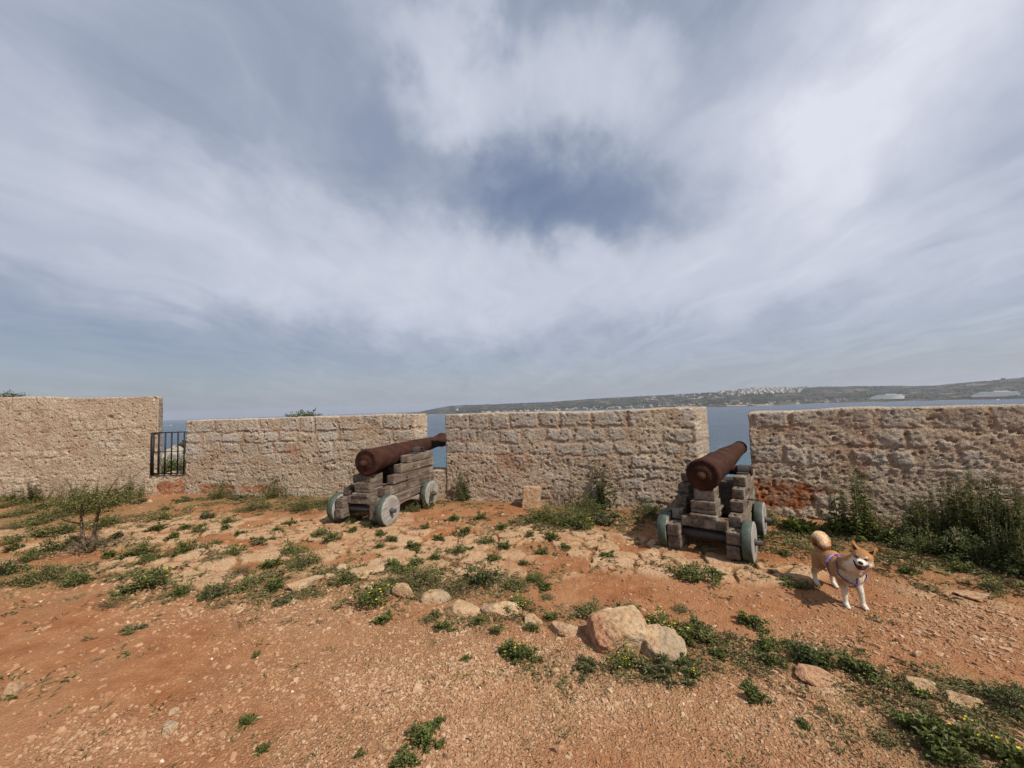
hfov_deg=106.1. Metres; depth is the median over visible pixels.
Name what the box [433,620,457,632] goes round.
leafy weed
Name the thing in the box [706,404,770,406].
bluff
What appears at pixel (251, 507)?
leafy weed
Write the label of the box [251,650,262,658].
leafy weed
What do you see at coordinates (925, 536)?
leafy weed
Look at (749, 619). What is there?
leafy weed
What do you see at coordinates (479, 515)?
leafy weed
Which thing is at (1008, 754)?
leafy weed
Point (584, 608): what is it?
leafy weed
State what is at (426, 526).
leafy weed
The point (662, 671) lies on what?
spiky plant
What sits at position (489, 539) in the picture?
leafy weed
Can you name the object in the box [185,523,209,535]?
leafy weed
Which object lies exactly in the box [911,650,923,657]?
rock
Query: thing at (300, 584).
rock
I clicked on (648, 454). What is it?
stone parapet
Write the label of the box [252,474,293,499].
leafy weed
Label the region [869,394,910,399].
hotel
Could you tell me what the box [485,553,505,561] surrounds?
leafy weed
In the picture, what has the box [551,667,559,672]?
rock
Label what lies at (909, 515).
tall weed
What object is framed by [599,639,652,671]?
leafy weed
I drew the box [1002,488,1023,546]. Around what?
tall weed
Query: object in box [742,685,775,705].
leafy weed
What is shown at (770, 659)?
leafy weed
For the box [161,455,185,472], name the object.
bush
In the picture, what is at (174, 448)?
rock outcrop
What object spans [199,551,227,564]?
dry weed
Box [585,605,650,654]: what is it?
rock
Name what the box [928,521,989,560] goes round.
leafy weed
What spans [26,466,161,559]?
sapling
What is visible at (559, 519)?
leafy weed
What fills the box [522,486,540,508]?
stone block
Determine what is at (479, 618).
leafy weed
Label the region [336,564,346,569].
rock
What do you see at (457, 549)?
leafy weed
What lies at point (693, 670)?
leafy weed
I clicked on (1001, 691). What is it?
leafy weed
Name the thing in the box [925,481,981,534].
tall weed
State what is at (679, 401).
scrub
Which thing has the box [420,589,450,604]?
rock
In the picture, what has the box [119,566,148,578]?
leafy weed
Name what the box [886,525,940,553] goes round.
leafy weed
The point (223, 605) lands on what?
dry weed
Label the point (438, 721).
leafy weed
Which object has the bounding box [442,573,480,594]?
dry weed
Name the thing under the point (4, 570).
leafy weed
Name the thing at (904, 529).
leafy weed
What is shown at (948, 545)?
tall weed
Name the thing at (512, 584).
leafy weed
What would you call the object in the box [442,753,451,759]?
rock
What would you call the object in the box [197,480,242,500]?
leafy weed
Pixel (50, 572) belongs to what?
leafy weed
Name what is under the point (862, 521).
tall weed
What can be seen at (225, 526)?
leafy weed
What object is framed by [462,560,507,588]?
leafy weed
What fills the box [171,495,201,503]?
spiky plant
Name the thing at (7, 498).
leafy weed
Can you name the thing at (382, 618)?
leafy weed
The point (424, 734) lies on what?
leafy weed
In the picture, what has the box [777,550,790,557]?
leafy weed
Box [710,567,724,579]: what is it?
leafy weed
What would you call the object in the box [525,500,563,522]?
leafy weed
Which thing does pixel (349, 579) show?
leafy weed
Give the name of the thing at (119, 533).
leafy weed
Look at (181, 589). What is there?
leafy weed
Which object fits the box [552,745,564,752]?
rock
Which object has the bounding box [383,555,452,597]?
leafy weed
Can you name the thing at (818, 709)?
dry weed
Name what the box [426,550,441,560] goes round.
leafy weed
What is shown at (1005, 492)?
tall weed
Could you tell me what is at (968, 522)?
tall weed
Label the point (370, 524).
leafy weed
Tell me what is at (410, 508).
leafy weed
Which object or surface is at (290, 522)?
leafy weed
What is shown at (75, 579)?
leafy weed
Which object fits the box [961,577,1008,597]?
leafy weed
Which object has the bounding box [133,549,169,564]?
leafy weed
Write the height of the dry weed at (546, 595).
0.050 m
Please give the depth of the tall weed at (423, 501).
6.13 m
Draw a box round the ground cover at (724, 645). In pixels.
[0,495,1023,767]
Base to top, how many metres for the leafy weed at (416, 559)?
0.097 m
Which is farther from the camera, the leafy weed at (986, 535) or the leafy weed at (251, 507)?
the leafy weed at (251, 507)
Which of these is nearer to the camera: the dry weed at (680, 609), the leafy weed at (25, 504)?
the dry weed at (680, 609)
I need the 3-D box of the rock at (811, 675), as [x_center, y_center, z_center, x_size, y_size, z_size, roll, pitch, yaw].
[1.678,1.608,2.111,0.218,0.034,0.190,2,-1,11]
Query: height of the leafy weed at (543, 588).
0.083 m
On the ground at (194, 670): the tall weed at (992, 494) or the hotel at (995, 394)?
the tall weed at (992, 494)
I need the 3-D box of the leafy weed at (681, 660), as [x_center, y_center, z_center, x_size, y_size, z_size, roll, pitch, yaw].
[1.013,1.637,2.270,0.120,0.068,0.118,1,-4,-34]
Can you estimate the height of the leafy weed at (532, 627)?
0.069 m
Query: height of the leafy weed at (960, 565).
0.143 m
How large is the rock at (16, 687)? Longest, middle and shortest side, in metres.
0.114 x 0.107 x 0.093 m
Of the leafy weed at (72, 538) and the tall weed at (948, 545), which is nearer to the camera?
the tall weed at (948, 545)
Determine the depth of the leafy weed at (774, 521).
4.78 m
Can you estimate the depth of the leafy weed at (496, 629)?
2.65 m
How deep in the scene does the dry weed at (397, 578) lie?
3.48 m
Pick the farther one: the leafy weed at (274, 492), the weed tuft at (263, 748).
the leafy weed at (274, 492)
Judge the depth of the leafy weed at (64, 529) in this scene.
5.36 m
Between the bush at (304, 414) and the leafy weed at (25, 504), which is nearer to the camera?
the leafy weed at (25, 504)
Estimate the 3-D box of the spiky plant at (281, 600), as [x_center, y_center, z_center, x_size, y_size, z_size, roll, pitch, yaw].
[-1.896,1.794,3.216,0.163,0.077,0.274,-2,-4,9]
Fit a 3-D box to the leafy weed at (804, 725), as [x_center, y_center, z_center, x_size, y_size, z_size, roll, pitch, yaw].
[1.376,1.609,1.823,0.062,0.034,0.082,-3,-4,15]
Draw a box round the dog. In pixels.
[810,531,877,610]
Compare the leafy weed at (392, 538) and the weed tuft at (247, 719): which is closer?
the weed tuft at (247, 719)
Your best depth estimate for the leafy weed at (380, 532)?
4.79 m
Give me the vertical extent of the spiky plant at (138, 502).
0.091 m
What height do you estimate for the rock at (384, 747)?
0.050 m
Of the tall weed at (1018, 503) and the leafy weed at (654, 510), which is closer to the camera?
the tall weed at (1018, 503)
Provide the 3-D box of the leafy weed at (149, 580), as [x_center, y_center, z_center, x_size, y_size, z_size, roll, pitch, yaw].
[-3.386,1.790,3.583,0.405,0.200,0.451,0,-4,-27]
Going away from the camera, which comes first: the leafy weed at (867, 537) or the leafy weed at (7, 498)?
the leafy weed at (867, 537)
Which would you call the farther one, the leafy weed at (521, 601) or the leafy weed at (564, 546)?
the leafy weed at (564, 546)
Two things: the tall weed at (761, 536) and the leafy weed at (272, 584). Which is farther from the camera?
the tall weed at (761, 536)
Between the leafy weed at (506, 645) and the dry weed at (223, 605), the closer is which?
the leafy weed at (506, 645)
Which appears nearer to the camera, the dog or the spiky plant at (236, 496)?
the dog
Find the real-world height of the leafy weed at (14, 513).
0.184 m
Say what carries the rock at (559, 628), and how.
on the ground at (194, 670)
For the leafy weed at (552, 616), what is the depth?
2.82 m
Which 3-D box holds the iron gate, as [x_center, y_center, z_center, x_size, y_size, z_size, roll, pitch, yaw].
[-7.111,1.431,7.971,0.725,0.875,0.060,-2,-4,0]
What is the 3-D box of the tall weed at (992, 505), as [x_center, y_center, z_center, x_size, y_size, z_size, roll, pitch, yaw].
[4.643,1.212,3.726,0.406,0.883,0.468,-3,-4,20]
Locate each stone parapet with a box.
[184,413,450,498]
[445,407,732,509]
[748,404,1023,525]
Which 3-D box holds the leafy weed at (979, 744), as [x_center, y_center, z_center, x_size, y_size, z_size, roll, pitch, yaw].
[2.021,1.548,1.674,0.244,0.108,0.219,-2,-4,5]
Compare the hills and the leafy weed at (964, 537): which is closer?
the leafy weed at (964, 537)
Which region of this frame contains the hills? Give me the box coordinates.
[398,378,1023,414]
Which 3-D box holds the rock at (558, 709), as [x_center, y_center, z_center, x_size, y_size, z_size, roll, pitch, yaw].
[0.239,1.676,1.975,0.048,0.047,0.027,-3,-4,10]
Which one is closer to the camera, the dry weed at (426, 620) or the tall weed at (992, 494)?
the dry weed at (426, 620)
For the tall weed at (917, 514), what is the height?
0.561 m
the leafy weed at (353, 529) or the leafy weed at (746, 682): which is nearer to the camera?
the leafy weed at (746, 682)
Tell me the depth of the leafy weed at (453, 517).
5.36 m
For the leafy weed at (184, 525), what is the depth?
5.41 m
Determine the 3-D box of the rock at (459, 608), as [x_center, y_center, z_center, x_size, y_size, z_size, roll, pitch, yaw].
[-0.390,1.774,2.967,0.336,0.180,0.226,1,-3,13]
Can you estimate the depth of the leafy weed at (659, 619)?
2.66 m
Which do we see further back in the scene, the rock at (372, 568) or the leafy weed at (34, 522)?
the leafy weed at (34, 522)
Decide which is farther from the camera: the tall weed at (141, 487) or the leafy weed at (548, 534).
the tall weed at (141, 487)
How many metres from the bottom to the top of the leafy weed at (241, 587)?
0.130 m
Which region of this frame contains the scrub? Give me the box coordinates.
[450,377,1023,412]
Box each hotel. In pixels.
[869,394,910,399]
[970,391,1020,397]
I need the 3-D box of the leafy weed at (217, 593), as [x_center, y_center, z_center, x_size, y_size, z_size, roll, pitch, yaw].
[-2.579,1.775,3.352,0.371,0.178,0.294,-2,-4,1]
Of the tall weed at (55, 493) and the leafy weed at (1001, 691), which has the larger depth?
the tall weed at (55, 493)
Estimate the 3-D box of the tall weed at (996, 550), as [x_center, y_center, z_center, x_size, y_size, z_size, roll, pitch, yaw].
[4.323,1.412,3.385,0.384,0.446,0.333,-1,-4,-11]
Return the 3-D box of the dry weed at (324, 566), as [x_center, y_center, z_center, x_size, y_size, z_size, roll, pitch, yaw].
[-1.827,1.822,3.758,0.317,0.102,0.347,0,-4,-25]
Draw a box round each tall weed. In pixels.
[8,479,54,504]
[32,482,71,501]
[40,478,98,507]
[105,476,145,499]
[410,476,434,509]
[453,473,470,501]
[552,473,585,507]
[585,456,619,510]
[757,528,768,539]
[826,456,896,541]
[896,491,963,528]
[897,496,944,531]
[901,490,945,543]
[920,483,992,550]
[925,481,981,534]
[927,458,1005,543]
[932,526,977,562]
[936,477,995,524]
[968,468,1023,548]
[970,517,1023,573]
[972,464,1019,546]
[975,479,1023,528]
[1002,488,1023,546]
[1002,501,1023,574]
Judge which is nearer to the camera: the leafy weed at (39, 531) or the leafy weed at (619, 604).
the leafy weed at (619, 604)
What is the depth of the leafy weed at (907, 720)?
1.78 m
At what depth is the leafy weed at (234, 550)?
4.34 m
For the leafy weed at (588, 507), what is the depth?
5.57 m
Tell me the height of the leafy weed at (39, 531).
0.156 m
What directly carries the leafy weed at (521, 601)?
on the ground at (194, 670)
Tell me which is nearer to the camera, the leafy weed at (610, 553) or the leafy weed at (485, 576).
the leafy weed at (485, 576)
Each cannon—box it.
[327,433,446,525]
[656,441,771,563]
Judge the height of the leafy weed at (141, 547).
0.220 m
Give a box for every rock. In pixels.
[0,680,27,698]
[161,720,177,735]
[168,707,179,715]
[286,575,324,590]
[325,573,334,579]
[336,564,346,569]
[349,565,384,578]
[358,585,378,593]
[377,741,389,752]
[391,583,413,598]
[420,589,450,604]
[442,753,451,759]
[443,599,480,617]
[480,601,522,615]
[525,613,542,624]
[550,620,583,637]
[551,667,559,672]
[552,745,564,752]
[554,705,562,712]
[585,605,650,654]
[641,624,686,662]
[795,663,839,687]
[904,676,939,693]
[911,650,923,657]
[945,690,982,711]
[953,590,990,601]
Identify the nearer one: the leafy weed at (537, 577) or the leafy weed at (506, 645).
the leafy weed at (506, 645)
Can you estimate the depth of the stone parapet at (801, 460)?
4.66 m
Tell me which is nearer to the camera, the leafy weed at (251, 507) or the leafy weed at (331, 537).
the leafy weed at (331, 537)
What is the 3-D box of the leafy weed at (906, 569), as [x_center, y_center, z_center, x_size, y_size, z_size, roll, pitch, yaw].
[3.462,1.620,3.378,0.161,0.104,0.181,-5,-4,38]
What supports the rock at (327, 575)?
on the ground at (194, 670)
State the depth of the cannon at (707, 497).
4.04 m
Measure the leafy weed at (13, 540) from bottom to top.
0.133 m
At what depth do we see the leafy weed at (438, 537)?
4.57 m
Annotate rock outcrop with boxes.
[161,440,185,470]
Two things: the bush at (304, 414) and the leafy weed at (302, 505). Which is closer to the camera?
the leafy weed at (302, 505)
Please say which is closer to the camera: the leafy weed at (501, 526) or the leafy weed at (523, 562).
the leafy weed at (523, 562)
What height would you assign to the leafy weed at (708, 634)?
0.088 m
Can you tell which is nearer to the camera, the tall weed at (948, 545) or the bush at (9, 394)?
the tall weed at (948, 545)
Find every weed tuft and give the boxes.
[237,713,260,730]
[250,740,271,757]
[777,514,820,535]
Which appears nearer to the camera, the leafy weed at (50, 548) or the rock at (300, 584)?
the rock at (300, 584)
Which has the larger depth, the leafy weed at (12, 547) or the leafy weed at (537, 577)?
the leafy weed at (12, 547)
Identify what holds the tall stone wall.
on the ground at (194, 670)
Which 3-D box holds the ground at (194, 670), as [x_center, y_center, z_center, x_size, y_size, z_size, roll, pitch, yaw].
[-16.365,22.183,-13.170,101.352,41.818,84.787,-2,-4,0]
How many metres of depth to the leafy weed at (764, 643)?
2.40 m
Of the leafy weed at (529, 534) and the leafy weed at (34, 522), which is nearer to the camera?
the leafy weed at (529, 534)
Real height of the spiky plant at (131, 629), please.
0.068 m
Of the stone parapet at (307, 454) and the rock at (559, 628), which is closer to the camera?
the rock at (559, 628)
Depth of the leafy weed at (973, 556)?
3.51 m
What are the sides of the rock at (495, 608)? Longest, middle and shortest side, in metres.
0.329 x 0.168 x 0.134 m
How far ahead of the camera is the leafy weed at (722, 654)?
2.34 m
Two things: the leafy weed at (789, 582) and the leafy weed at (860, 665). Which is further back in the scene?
the leafy weed at (789, 582)
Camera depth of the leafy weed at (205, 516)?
5.91 m
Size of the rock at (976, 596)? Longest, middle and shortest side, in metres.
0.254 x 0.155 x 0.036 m
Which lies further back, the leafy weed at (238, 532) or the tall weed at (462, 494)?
the tall weed at (462, 494)
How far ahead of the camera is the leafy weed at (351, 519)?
5.45 m
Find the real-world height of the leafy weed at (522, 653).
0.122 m
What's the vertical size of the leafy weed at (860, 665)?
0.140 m
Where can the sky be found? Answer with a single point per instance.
(209, 208)
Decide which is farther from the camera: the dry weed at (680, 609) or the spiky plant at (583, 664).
the dry weed at (680, 609)
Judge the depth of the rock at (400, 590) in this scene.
3.22 m
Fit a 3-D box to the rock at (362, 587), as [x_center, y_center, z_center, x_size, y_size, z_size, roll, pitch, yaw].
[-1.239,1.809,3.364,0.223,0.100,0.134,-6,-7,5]
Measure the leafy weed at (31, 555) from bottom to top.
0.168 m
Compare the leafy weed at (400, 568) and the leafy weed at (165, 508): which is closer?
the leafy weed at (400, 568)
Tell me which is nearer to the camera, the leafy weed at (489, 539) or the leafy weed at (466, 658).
the leafy weed at (466, 658)
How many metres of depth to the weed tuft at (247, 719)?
1.95 m
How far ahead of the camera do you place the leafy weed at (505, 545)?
4.25 m
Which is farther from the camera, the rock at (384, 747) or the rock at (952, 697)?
the rock at (952, 697)
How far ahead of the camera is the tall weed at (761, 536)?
4.27 m
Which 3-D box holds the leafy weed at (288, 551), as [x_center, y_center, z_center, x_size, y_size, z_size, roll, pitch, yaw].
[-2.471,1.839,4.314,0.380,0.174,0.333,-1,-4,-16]
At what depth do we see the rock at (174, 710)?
2.04 m
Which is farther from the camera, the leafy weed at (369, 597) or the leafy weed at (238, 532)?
the leafy weed at (238, 532)
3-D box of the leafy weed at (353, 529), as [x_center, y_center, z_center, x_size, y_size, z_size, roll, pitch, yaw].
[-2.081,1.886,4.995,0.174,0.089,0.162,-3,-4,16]
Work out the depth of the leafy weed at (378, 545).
4.36 m
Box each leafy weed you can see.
[0,493,20,501]
[0,496,28,507]
[0,501,44,518]
[0,534,29,545]
[0,556,91,590]
[0,559,33,575]
[1,507,79,525]
[2,541,25,551]
[2,547,47,565]
[7,517,57,529]
[11,521,64,538]
[15,496,71,509]
[16,534,76,556]
[31,502,89,518]
[42,520,87,536]
[59,565,95,589]
[64,534,80,543]
[78,513,126,528]
[101,548,120,559]
[108,530,123,538]
[108,537,162,559]
[108,584,139,596]
[111,549,135,560]
[111,564,176,593]
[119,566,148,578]
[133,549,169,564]
[142,522,166,531]
[144,511,178,522]
[157,503,174,510]
[160,537,207,556]
[163,531,180,540]
[167,580,195,600]
[176,523,191,530]
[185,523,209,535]
[193,539,223,549]
[193,572,239,600]
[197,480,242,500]
[199,510,218,519]
[216,514,238,523]
[220,523,231,530]
[222,540,248,555]
[228,574,263,592]
[232,495,276,511]
[234,530,247,535]
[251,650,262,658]
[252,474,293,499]
[256,555,284,569]
[262,574,285,592]
[273,541,325,575]
[278,540,310,556]
[280,517,297,526]
[285,489,323,513]
[310,491,337,508]
[310,525,339,537]
[321,532,341,541]
[326,563,364,587]
[334,576,397,609]
[344,525,357,532]
[345,512,363,523]
[353,747,367,758]
[361,520,377,527]
[368,608,392,624]
[372,541,384,548]
[374,529,387,536]
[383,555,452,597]
[385,535,397,541]
[385,557,401,570]
[388,742,421,767]
[390,556,415,573]
[400,502,420,512]
[404,540,421,550]
[407,718,436,753]
[408,554,425,565]
[419,523,429,528]
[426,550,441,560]
[430,735,446,749]
[431,608,443,620]
[431,713,445,728]
[432,533,444,540]
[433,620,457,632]
[445,513,459,520]
[447,542,468,555]
[452,525,470,535]
[460,654,471,661]
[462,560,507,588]
[468,612,484,626]
[473,510,486,519]
[473,533,496,545]
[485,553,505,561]
[488,623,502,634]
[495,522,507,529]
[496,540,510,549]
[498,638,527,659]
[500,576,529,591]
[503,590,532,614]
[507,645,543,664]
[517,571,546,586]
[519,560,527,565]
[524,622,539,632]
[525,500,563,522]
[525,531,533,537]
[533,543,548,554]
[539,580,552,593]
[542,610,558,621]
[544,498,594,529]
[544,531,561,539]
[559,542,570,550]
[561,514,593,529]
[567,596,602,619]
[570,490,609,514]
[599,550,617,558]
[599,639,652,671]
[614,601,642,612]
[632,497,665,515]
[643,606,681,629]
[663,560,724,587]
[671,621,696,646]
[675,652,697,667]
[683,665,703,677]
[684,614,712,639]
[692,628,719,645]
[706,646,727,661]
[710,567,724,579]
[735,609,772,633]
[738,677,759,692]
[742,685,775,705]
[753,630,780,652]
[759,653,788,668]
[766,509,784,525]
[774,637,795,651]
[776,573,821,590]
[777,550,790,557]
[790,641,829,669]
[795,716,810,729]
[810,648,837,671]
[815,508,855,536]
[834,650,894,687]
[843,521,886,540]
[861,515,913,544]
[871,517,925,545]
[883,710,930,736]
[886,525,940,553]
[893,524,953,558]
[895,565,918,575]
[905,681,937,699]
[910,710,982,751]
[911,725,985,767]
[924,534,1007,570]
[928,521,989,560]
[936,520,1021,559]
[944,714,1023,760]
[945,554,976,573]
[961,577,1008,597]
[970,677,1023,720]
[984,729,1023,767]
[985,552,1023,578]
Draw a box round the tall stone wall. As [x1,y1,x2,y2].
[0,396,184,498]
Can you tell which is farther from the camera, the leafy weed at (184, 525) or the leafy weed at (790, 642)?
the leafy weed at (184, 525)
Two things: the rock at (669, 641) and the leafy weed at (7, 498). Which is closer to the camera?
the rock at (669, 641)
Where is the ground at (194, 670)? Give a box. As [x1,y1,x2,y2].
[0,494,1023,767]
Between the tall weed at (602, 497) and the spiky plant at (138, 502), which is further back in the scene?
the spiky plant at (138, 502)
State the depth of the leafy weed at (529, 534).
4.54 m
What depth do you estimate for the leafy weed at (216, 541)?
4.63 m
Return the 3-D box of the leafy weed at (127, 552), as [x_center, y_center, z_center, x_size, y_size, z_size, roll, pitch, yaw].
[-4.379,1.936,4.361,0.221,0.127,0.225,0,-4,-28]
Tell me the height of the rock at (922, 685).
0.061 m
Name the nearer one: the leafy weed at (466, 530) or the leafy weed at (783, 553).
the leafy weed at (783, 553)
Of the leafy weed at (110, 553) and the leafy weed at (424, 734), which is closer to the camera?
the leafy weed at (424, 734)
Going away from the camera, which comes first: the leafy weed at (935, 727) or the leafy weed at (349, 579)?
the leafy weed at (935, 727)
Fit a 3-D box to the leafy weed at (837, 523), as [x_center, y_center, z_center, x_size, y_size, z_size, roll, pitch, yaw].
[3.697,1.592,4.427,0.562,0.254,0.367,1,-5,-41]
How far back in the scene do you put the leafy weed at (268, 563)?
3.95 m
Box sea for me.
[162,399,1023,476]
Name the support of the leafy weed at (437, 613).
on the ground at (194, 670)
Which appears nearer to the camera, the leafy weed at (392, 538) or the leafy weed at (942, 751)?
the leafy weed at (942, 751)
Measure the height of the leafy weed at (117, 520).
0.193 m
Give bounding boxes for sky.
[0,0,1023,419]
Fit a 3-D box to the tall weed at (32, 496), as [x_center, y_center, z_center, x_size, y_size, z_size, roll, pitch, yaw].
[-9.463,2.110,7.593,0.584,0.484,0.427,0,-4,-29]
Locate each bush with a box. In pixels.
[0,390,29,396]
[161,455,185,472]
[284,408,329,416]
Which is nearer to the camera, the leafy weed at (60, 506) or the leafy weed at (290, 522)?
the leafy weed at (290, 522)
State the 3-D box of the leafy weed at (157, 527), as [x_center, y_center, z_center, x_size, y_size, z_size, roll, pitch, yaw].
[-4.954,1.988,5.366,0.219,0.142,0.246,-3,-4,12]
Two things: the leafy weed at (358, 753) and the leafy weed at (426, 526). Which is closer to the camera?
the leafy weed at (358, 753)
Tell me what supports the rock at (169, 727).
on the ground at (194, 670)
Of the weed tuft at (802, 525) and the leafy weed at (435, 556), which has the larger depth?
the weed tuft at (802, 525)
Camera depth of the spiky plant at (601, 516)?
5.12 m
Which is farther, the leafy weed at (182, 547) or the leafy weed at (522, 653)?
the leafy weed at (182, 547)
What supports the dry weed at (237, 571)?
on the ground at (194, 670)
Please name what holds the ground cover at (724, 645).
on the ground at (194, 670)
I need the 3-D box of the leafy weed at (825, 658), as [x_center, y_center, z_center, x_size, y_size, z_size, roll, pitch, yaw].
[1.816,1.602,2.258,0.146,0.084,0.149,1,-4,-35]
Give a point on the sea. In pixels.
(727, 426)
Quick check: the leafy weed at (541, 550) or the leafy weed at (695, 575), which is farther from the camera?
the leafy weed at (541, 550)
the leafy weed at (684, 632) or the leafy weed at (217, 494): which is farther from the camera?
the leafy weed at (217, 494)
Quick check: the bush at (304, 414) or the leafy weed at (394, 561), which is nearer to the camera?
the leafy weed at (394, 561)
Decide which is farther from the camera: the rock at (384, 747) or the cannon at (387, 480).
the cannon at (387, 480)
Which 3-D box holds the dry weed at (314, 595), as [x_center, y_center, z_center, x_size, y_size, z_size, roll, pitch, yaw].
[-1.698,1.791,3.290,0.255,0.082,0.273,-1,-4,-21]
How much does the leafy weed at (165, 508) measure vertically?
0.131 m
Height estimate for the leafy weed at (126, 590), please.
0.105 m
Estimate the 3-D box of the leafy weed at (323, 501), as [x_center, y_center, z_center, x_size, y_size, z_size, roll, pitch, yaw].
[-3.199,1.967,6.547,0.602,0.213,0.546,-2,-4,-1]
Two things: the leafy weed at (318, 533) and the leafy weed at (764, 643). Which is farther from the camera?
the leafy weed at (318, 533)
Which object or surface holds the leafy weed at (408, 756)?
on the ground at (194, 670)
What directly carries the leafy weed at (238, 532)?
on the ground at (194, 670)
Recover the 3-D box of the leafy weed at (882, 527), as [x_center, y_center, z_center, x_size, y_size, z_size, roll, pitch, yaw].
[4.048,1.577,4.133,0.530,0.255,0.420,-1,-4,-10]
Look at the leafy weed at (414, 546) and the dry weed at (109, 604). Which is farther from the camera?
the leafy weed at (414, 546)
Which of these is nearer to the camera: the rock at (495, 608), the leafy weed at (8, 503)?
the rock at (495, 608)
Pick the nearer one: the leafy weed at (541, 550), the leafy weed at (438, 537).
the leafy weed at (541, 550)
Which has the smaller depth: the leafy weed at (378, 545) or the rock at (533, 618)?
the rock at (533, 618)
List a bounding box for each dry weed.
[0,522,31,529]
[90,595,128,612]
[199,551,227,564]
[209,598,238,610]
[218,564,255,577]
[299,585,328,600]
[308,562,336,575]
[379,571,408,586]
[417,612,439,625]
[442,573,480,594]
[539,592,555,601]
[671,603,691,616]
[812,705,831,715]
[866,725,907,755]
[902,696,949,721]
[919,678,981,709]
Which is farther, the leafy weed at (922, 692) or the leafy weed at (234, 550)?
the leafy weed at (234, 550)
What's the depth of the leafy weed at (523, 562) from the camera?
3.78 m
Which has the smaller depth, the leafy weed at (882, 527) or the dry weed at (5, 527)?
the leafy weed at (882, 527)
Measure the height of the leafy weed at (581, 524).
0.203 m
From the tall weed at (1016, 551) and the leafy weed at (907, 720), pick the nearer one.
the leafy weed at (907, 720)
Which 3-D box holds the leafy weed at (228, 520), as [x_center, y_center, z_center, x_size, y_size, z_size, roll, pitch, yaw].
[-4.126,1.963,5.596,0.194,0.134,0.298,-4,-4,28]
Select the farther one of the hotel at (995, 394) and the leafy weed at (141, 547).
the hotel at (995, 394)
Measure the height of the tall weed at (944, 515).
0.620 m
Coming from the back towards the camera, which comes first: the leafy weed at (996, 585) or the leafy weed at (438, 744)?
the leafy weed at (996, 585)
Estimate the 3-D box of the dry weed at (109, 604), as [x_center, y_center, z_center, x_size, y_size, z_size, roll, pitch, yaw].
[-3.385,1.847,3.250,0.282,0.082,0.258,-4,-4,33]
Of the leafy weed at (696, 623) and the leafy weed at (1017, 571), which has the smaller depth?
the leafy weed at (696, 623)
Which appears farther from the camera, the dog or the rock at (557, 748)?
the dog
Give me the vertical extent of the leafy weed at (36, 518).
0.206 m
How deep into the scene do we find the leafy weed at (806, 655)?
2.25 m
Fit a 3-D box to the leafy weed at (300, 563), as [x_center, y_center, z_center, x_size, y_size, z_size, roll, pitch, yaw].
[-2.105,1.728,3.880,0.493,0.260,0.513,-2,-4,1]
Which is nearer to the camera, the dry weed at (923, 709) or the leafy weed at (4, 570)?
the dry weed at (923, 709)
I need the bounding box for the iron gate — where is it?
[150,431,186,474]
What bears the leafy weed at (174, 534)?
on the ground at (194, 670)
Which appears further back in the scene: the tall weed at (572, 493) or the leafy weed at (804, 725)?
the tall weed at (572, 493)
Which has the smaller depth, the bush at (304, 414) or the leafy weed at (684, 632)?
the leafy weed at (684, 632)
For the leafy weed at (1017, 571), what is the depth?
3.27 m
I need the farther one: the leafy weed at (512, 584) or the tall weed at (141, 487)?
the tall weed at (141, 487)
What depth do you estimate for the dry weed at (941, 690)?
1.98 m
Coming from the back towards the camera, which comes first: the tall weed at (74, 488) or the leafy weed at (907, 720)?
the tall weed at (74, 488)
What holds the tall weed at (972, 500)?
on the ground at (194, 670)
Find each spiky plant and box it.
[118,623,148,635]
[128,498,147,504]
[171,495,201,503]
[224,494,254,499]
[249,535,275,545]
[270,590,294,608]
[573,653,597,683]
[581,510,620,524]
[634,651,697,690]
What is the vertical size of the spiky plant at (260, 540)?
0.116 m
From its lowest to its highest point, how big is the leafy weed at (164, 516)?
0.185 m
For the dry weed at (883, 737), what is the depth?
1.72 m
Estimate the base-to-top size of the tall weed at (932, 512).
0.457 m

